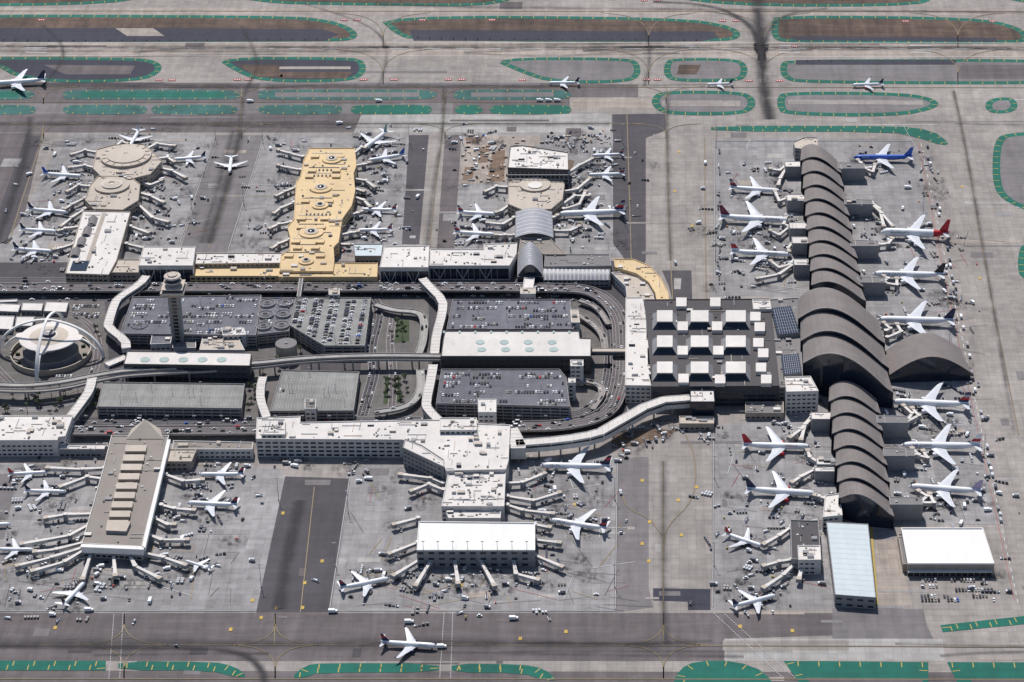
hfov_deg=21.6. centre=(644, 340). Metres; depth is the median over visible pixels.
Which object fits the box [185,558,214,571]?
airliner
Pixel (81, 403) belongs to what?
pedestrian bridge
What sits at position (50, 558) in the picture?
jet bridge
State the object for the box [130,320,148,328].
spiral ramp
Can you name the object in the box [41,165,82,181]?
airliner
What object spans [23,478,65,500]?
airliner
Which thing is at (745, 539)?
airliner
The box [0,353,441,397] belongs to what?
elevated guideway
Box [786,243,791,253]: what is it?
jet bridge
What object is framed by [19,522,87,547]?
jet bridge
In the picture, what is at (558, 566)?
jet bridge
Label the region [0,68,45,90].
airliner
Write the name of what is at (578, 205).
jet bridge
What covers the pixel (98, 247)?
terminal building
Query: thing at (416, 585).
jet bridge
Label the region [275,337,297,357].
storage tank
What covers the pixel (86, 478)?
jet bridge
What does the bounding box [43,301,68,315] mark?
modular office
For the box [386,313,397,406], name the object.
road
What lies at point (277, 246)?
jet bridge
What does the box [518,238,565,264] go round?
terminal building
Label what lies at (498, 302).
parked cars
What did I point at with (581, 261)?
terminal building
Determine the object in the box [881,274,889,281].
jet bridge
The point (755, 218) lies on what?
airliner
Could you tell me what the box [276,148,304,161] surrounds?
jet bridge
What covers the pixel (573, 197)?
jet bridge
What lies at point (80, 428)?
road traffic
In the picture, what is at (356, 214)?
jet bridge
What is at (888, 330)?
jet bridge
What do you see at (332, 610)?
service truck
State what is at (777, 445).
airliner
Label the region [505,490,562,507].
jet bridge
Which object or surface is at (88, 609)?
service truck
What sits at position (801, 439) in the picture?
jet bridge
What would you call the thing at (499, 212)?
jet bridge
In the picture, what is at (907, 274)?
airliner
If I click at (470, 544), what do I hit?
gate concourse
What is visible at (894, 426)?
gate building
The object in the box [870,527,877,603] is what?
painted kerb
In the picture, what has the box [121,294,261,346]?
parking garage
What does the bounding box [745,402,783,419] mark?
terminal building
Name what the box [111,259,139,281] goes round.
terminal building
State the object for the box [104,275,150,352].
pedestrian bridge
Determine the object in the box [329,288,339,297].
service building
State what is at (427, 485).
jet bridge
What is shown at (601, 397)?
road traffic
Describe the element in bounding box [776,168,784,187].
jet bridge
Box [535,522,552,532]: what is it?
jet bridge
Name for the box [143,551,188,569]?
jet bridge
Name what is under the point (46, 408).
road
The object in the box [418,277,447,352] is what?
pedestrian bridge
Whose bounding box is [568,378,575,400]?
service building
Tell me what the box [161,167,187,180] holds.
jet bridge
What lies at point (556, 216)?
jet bridge
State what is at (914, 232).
airliner
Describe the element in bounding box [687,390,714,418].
terminal building
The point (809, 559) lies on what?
terminal building
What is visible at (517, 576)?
jet bridge
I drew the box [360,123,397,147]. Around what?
airliner
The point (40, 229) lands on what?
airliner
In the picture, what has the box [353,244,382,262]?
terminal building
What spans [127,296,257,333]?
parked cars
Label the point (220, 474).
airliner
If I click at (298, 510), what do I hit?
tyre marks
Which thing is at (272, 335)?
parking garage
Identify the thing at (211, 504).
airliner
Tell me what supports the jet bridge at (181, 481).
on the ground
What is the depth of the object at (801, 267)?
2775.61 m
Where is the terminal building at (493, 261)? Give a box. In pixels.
[429,243,517,279]
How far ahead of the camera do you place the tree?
2575.88 m
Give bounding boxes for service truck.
[84,607,93,611]
[328,608,337,612]
[404,619,413,623]
[437,643,446,647]
[509,615,517,619]
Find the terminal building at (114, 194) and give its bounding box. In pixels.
[85,176,140,216]
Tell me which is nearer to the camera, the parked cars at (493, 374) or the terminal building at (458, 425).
the terminal building at (458, 425)
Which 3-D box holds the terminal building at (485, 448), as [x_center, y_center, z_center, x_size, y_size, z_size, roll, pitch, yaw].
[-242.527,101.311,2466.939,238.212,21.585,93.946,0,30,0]
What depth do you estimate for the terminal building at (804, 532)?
2345.22 m
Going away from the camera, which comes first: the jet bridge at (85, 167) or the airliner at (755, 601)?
the airliner at (755, 601)
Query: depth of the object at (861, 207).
2890.74 m
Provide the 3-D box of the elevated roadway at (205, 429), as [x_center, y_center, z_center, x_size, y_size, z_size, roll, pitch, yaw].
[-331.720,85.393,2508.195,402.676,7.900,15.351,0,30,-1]
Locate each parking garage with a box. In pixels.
[97,382,245,417]
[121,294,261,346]
[257,297,296,344]
[269,367,359,419]
[289,297,371,353]
[436,369,570,420]
[446,297,573,330]
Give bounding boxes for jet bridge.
[14,546,82,571]
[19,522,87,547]
[29,550,83,575]
[32,541,81,557]
[43,512,89,523]
[45,465,103,475]
[52,242,73,253]
[56,226,77,233]
[57,474,99,490]
[58,207,86,228]
[62,196,85,211]
[65,183,89,194]
[67,164,92,172]
[69,148,95,157]
[79,553,94,582]
[111,554,118,579]
[117,140,129,143]
[124,242,142,252]
[128,555,162,582]
[129,224,150,236]
[139,203,170,226]
[140,192,165,205]
[142,178,163,188]
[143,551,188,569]
[148,142,176,150]
[149,534,189,546]
[153,515,176,531]
[158,502,196,516]
[159,156,176,165]
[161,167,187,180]
[163,472,204,487]
[267,220,291,231]
[269,237,289,251]
[271,200,294,215]
[274,185,295,198]
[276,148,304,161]
[276,163,301,174]
[340,242,350,249]
[341,229,360,240]
[350,209,363,218]
[354,177,376,190]
[355,145,367,157]
[355,188,366,195]
[356,196,372,207]
[357,161,371,169]
[386,540,416,557]
[390,560,418,579]
[391,515,420,528]
[397,472,445,486]
[408,482,444,496]
[412,560,433,589]
[452,560,460,586]
[478,560,497,589]
[483,184,507,194]
[485,216,514,229]
[493,203,507,216]
[494,233,514,240]
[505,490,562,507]
[505,502,555,519]
[506,471,547,489]
[511,560,540,584]
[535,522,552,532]
[535,537,562,548]
[535,552,564,570]
[552,213,559,223]
[553,224,581,235]
[562,189,587,210]
[563,194,589,206]
[565,176,592,194]
[569,157,594,174]
[755,264,792,283]
[760,525,789,548]
[760,565,794,591]
[761,557,790,569]
[768,165,783,175]
[768,225,788,240]
[768,259,792,272]
[772,189,785,206]
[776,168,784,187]
[782,216,788,229]
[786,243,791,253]
[787,416,810,441]
[789,467,813,486]
[796,568,802,582]
[798,414,810,442]
[805,448,815,464]
[812,493,824,504]
[865,162,876,177]
[873,201,885,228]
[873,203,894,227]
[879,236,894,249]
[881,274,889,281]
[881,321,892,335]
[885,276,898,290]
[885,322,902,343]
[900,403,913,419]
[908,406,920,427]
[909,446,920,461]
[915,448,929,463]
[915,488,929,500]
[923,491,935,509]
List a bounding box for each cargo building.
[897,533,906,571]
[901,527,994,575]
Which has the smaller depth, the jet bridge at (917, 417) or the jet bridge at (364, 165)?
the jet bridge at (917, 417)
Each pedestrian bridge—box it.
[67,377,96,422]
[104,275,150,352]
[256,376,270,416]
[297,278,303,297]
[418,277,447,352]
[421,364,441,419]
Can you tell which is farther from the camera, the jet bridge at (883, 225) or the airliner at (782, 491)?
the jet bridge at (883, 225)
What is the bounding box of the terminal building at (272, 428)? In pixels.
[259,419,285,437]
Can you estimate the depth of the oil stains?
2507.52 m
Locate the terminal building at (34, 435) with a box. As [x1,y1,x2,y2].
[0,415,74,456]
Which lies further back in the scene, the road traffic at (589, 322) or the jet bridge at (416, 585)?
the road traffic at (589, 322)
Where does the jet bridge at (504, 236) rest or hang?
on the ground
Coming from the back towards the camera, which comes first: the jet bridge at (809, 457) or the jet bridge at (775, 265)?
the jet bridge at (775, 265)
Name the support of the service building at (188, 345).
on the ground
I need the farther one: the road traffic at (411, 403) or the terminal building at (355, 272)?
the terminal building at (355, 272)
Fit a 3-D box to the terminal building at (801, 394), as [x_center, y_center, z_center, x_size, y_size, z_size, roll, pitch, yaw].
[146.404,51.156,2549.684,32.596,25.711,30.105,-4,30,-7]
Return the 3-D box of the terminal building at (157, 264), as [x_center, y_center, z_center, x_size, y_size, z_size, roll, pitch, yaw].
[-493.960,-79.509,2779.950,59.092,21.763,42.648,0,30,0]
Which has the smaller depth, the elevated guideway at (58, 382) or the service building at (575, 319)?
the elevated guideway at (58, 382)
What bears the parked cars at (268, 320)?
on the parking garage at (272, 335)
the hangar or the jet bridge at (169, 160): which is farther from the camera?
the jet bridge at (169, 160)
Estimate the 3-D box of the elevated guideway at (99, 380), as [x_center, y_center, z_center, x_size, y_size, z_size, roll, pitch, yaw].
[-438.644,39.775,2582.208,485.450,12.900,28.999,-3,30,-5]
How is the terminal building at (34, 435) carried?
on the ground
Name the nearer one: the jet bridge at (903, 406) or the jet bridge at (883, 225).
the jet bridge at (903, 406)
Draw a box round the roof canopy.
[81,439,170,554]
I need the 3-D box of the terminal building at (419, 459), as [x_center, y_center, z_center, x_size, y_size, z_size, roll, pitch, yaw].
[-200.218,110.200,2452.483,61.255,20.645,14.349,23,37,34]
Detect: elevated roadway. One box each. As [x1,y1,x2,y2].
[0,282,624,432]
[73,423,504,436]
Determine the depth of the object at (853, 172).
2966.54 m
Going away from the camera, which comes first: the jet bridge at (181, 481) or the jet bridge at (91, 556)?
the jet bridge at (91, 556)
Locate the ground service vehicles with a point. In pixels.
(98, 585)
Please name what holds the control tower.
on the ground
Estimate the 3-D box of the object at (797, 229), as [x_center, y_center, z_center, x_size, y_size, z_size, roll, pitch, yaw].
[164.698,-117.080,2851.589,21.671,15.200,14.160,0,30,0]
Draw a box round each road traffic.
[0,282,624,429]
[0,292,612,425]
[0,402,41,410]
[21,277,483,282]
[74,425,255,433]
[360,301,382,413]
[374,371,423,412]
[387,323,395,406]
[578,379,602,401]
[585,316,604,340]
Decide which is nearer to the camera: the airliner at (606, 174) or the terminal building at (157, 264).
the terminal building at (157, 264)
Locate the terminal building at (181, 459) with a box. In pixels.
[166,447,197,470]
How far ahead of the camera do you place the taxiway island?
3225.12 m
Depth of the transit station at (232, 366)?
2593.93 m
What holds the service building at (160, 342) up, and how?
on the ground
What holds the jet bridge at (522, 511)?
on the ground
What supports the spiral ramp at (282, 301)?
on the parking garage at (272, 335)
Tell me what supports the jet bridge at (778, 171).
on the ground
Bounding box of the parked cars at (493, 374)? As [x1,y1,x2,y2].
[442,372,565,404]
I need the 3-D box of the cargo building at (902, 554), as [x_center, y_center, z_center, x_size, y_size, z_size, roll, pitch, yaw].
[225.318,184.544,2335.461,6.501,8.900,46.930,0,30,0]
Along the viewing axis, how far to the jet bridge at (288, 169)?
2985.21 m
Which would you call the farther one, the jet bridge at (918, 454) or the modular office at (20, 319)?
the modular office at (20, 319)
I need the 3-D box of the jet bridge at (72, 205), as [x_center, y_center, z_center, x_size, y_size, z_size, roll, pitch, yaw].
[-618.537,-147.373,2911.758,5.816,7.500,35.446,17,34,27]
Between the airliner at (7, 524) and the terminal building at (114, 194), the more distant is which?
the terminal building at (114, 194)
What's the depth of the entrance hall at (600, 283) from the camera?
2757.00 m
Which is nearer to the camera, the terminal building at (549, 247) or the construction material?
the terminal building at (549, 247)
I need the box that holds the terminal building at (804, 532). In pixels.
[790,519,819,570]
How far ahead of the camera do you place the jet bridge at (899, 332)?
2664.72 m
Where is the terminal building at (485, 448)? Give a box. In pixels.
[256,416,509,480]
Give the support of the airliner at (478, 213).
on the pavement
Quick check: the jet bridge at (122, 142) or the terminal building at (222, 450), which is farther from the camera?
the jet bridge at (122, 142)
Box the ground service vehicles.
[0,123,1019,647]
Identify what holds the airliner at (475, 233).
on the pavement
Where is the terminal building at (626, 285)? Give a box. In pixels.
[611,271,653,301]
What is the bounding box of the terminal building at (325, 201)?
[279,148,356,273]
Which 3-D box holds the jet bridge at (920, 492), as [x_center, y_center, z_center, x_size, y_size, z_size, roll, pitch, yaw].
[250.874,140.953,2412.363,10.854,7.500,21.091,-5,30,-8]
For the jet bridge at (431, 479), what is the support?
on the ground
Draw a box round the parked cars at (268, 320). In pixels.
[262,303,289,324]
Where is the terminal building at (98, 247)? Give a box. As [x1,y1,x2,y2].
[65,210,131,282]
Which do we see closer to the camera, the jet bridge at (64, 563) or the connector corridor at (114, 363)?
the jet bridge at (64, 563)
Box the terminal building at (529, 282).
[523,277,534,286]
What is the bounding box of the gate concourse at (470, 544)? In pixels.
[417,521,535,566]
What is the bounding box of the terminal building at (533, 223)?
[515,208,553,248]
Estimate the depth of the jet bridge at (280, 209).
2901.39 m
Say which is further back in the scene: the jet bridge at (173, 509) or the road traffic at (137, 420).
the road traffic at (137, 420)
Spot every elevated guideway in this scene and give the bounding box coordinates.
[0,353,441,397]
[0,358,440,401]
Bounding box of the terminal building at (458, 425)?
[440,418,476,433]
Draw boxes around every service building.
[150,335,171,350]
[172,339,195,351]
[199,336,244,351]
[219,326,246,346]
[299,399,316,421]
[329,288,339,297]
[478,399,496,423]
[520,287,535,298]
[565,309,582,333]
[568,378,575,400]
[570,360,583,385]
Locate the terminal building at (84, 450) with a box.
[59,443,106,456]
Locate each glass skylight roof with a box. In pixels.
[771,306,799,338]
[781,353,801,378]
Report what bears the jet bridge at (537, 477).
on the ground
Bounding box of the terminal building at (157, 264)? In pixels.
[138,246,195,282]
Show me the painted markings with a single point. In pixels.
(300, 644)
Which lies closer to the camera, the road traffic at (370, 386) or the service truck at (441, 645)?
the service truck at (441, 645)
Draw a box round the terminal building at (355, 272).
[279,263,377,281]
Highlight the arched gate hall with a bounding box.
[885,333,971,382]
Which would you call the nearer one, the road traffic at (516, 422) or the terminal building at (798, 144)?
the road traffic at (516, 422)
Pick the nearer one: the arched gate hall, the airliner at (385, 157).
the arched gate hall
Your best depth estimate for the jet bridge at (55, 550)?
2335.96 m
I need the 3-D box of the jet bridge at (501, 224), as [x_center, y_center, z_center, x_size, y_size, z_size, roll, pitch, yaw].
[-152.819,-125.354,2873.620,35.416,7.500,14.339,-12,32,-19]
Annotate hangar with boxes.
[826,522,875,608]
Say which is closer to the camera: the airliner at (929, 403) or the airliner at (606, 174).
the airliner at (929, 403)
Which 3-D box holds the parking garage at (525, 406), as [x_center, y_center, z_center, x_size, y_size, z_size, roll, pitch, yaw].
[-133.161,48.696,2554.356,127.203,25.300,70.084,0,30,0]
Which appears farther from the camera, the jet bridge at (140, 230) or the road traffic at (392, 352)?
the jet bridge at (140, 230)
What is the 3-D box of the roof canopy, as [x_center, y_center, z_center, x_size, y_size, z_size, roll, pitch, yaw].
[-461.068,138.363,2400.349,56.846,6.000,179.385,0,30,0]
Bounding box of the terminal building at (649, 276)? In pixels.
[614,259,668,298]
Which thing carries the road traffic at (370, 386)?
on the road at (374, 329)
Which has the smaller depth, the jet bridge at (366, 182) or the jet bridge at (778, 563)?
the jet bridge at (778, 563)
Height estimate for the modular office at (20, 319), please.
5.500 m
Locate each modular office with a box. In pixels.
[0,299,17,303]
[0,303,20,315]
[0,315,14,333]
[15,316,34,329]
[21,302,43,314]
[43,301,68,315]
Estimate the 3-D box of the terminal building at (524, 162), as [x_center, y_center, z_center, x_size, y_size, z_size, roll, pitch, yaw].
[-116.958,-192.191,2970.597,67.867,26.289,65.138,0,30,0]
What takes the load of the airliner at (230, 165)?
on the pavement
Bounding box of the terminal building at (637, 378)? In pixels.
[624,297,650,402]
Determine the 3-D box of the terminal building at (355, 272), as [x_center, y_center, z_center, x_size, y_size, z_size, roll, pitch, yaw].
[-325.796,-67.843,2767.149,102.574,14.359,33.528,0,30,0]
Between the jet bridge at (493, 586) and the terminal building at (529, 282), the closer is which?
the jet bridge at (493, 586)
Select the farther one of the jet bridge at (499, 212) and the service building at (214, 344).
the jet bridge at (499, 212)
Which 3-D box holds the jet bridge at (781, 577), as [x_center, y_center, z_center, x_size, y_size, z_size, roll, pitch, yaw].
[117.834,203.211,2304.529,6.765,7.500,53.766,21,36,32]
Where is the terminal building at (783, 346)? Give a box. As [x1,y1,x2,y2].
[770,298,802,401]
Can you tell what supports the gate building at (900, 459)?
on the ground
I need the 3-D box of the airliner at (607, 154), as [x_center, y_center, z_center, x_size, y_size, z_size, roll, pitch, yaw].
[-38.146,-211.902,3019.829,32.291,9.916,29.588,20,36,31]
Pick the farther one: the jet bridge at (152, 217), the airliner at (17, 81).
the airliner at (17, 81)
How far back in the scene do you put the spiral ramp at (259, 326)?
2662.15 m
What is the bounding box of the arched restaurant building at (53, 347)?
[0,311,104,381]
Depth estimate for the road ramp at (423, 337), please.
2696.44 m
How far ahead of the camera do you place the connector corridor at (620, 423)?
2489.28 m
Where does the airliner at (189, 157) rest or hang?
on the pavement
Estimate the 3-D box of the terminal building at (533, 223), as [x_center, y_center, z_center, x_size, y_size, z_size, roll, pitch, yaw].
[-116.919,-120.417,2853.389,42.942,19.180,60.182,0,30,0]
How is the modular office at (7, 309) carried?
on the ground
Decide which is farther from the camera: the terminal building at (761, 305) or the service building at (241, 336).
the terminal building at (761, 305)
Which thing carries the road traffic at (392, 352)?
on the road at (392, 396)
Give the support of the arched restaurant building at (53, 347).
on the ground
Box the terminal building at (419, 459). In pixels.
[403,439,444,480]
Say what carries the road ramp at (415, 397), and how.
on the ground
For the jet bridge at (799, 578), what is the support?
on the ground
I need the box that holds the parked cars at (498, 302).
[452,301,569,327]
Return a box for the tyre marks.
[0,0,1018,681]
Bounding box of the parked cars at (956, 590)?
[920,578,994,601]
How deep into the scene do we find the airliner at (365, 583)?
2293.91 m
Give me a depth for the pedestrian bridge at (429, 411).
2549.50 m
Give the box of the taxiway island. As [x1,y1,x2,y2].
[0,0,1023,681]
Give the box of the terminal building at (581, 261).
[544,254,610,273]
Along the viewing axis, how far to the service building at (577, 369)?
2581.43 m
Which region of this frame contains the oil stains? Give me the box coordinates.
[0,126,1003,611]
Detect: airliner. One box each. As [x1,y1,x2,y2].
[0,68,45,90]
[0,522,10,526]
[0,537,33,558]
[7,462,47,481]
[11,239,52,257]
[19,220,55,236]
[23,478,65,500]
[25,199,67,217]
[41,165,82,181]
[51,581,88,605]
[119,124,152,143]
[173,149,205,163]
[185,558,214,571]
[187,488,239,516]
[199,461,244,484]
[214,155,247,173]
[337,570,389,596]
[357,221,392,236]
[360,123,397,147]
[360,200,397,216]
[367,147,405,163]
[379,625,436,657]
[453,222,493,240]
[456,202,494,220]
[540,446,611,482]
[548,75,579,87]
[550,508,609,539]
[558,195,625,224]
[588,165,624,180]
[591,147,623,160]
[706,78,732,87]
[718,200,789,231]
[721,526,759,547]
[728,176,780,198]
[728,588,776,613]
[730,237,790,264]
[742,425,810,461]
[744,470,815,507]
[852,77,883,89]
[853,143,913,167]
[872,256,945,288]
[877,300,955,332]
[880,212,949,248]
[893,382,970,420]
[900,423,982,464]
[908,468,982,506]
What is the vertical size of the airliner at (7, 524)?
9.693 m
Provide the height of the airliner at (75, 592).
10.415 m
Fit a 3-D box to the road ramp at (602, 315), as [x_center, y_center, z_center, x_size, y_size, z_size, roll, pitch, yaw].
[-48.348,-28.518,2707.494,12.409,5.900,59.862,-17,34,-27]
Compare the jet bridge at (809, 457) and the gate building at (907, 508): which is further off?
the jet bridge at (809, 457)
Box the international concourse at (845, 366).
[798,144,893,529]
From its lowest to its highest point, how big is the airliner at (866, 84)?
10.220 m
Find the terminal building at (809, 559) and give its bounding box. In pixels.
[798,545,820,574]
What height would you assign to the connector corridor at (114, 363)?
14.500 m
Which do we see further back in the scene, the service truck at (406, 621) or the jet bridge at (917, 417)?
the jet bridge at (917, 417)
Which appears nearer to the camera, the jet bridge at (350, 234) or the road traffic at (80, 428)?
the road traffic at (80, 428)
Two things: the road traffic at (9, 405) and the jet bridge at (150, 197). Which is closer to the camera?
the road traffic at (9, 405)
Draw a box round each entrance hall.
[517,242,609,282]
[543,268,610,286]
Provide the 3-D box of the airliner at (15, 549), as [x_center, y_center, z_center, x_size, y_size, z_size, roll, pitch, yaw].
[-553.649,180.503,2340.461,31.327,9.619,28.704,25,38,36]
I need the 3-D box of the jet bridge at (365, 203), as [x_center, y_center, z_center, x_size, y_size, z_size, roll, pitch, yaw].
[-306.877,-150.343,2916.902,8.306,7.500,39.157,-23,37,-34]
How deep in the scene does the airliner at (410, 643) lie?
2218.53 m
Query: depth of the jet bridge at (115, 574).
2310.40 m
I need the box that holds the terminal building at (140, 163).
[93,144,162,187]
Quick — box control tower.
[160,269,186,344]
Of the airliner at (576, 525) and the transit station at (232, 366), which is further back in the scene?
the transit station at (232, 366)
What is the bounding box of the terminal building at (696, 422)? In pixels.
[679,416,714,429]
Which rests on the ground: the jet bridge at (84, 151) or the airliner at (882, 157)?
the jet bridge at (84, 151)
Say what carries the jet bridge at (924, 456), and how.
on the ground
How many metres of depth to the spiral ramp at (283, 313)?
2683.22 m
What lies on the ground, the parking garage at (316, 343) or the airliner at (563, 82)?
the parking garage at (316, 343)
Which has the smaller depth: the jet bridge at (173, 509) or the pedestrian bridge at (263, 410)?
the jet bridge at (173, 509)
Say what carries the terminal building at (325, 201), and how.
on the ground
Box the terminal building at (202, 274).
[190,266,279,282]
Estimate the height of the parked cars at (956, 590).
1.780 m
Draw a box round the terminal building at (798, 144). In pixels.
[793,136,818,160]
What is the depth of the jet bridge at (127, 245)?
2825.99 m
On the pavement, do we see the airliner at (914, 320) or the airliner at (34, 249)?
the airliner at (34, 249)
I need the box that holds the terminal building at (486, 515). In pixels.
[445,508,500,521]
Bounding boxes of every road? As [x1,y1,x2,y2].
[0,277,513,282]
[0,292,612,425]
[0,304,101,396]
[0,382,101,411]
[357,298,383,415]
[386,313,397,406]
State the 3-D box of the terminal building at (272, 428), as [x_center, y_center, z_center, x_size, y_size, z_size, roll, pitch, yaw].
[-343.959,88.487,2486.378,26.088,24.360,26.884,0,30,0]
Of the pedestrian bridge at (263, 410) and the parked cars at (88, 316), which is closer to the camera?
the pedestrian bridge at (263, 410)
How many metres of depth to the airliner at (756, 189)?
2941.22 m
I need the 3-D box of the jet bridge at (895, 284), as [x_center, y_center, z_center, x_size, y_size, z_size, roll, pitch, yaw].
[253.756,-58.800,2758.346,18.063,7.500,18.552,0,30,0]
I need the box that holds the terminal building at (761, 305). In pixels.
[752,299,771,311]
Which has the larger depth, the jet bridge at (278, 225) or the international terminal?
the jet bridge at (278, 225)
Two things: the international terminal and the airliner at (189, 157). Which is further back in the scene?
the airliner at (189, 157)
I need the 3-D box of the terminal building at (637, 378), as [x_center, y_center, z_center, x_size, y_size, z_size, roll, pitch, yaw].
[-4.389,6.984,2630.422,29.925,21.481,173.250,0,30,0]
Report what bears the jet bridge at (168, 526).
on the ground
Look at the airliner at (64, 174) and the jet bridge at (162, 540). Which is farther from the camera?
the airliner at (64, 174)
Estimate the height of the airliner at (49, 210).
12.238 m
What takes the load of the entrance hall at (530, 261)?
on the ground
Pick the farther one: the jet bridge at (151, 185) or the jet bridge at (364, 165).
the jet bridge at (364, 165)
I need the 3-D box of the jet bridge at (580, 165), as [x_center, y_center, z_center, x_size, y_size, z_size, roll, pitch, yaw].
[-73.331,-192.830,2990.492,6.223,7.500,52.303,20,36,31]
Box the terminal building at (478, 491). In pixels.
[439,472,505,521]
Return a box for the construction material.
[461,133,620,182]
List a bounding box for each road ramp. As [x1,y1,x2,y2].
[373,302,427,352]
[374,369,424,415]
[576,379,605,410]
[577,298,610,327]
[579,312,608,347]
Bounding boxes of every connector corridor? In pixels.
[104,355,124,369]
[510,427,525,461]
[515,394,689,456]
[591,348,624,362]
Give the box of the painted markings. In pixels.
[0,0,1023,679]
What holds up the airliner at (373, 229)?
on the pavement
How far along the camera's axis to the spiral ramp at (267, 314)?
2682.74 m
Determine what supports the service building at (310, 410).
on the ground
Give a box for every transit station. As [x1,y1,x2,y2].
[124,351,252,381]
[441,331,590,373]
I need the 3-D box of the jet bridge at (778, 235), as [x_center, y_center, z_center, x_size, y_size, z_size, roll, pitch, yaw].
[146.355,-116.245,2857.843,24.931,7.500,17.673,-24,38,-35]
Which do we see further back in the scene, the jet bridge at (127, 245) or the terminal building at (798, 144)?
the terminal building at (798, 144)
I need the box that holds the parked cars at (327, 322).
[292,298,367,343]
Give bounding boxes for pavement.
[0,2,1023,681]
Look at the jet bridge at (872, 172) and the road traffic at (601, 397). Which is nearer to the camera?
the road traffic at (601, 397)
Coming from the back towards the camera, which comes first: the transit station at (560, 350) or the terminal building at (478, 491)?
the transit station at (560, 350)
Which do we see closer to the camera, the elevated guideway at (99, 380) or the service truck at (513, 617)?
the service truck at (513, 617)
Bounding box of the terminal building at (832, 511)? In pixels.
[822,493,842,530]
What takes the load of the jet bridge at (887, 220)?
on the ground
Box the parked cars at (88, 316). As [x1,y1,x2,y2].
[56,304,99,377]
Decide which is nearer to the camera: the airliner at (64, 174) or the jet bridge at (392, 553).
the jet bridge at (392, 553)
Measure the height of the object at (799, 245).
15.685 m
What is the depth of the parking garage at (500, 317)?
2680.27 m
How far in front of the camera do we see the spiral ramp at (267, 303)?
2702.70 m
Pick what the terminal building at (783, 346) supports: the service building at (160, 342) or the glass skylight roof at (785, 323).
the glass skylight roof at (785, 323)
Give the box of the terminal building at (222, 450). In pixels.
[172,440,253,458]
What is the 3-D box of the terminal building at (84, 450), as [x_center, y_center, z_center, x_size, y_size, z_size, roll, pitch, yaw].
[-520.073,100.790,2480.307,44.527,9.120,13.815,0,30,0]
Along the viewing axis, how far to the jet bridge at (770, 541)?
2352.33 m
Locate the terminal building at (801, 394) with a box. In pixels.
[780,376,818,413]
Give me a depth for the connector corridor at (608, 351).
2618.86 m
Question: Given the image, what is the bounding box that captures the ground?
[0,0,1023,671]
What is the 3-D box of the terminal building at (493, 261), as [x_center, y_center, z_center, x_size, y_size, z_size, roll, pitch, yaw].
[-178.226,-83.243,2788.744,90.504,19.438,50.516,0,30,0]
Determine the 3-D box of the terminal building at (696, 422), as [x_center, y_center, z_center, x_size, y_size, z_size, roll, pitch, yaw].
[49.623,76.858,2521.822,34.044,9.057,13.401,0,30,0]
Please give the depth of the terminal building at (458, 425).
2481.94 m
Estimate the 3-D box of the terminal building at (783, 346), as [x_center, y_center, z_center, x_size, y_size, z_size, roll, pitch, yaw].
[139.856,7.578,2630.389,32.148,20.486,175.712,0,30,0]
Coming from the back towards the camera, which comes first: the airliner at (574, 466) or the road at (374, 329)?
the road at (374, 329)
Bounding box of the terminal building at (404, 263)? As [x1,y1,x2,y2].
[380,245,429,281]
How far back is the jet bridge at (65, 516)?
2382.97 m
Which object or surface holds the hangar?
on the ground
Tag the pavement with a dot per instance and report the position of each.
(260, 532)
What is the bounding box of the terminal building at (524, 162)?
[508,145,568,189]
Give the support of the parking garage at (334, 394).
on the ground
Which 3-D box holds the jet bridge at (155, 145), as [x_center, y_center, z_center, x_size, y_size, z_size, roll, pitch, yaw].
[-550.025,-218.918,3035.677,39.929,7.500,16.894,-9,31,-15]
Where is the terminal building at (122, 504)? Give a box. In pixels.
[82,420,168,560]
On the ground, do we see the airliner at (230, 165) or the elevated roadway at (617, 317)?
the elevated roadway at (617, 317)
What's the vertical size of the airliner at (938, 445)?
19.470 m
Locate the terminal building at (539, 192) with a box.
[508,177,564,215]
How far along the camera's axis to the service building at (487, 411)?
2503.61 m
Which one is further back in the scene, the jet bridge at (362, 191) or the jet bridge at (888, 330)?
the jet bridge at (362, 191)
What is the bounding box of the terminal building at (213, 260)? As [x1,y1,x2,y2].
[194,253,282,267]
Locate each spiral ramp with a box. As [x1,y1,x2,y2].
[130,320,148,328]
[255,321,271,330]
[257,310,273,319]
[259,299,274,307]
[274,320,288,329]
[275,309,290,318]
[277,298,292,306]
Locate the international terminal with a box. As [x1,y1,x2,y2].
[644,297,778,405]

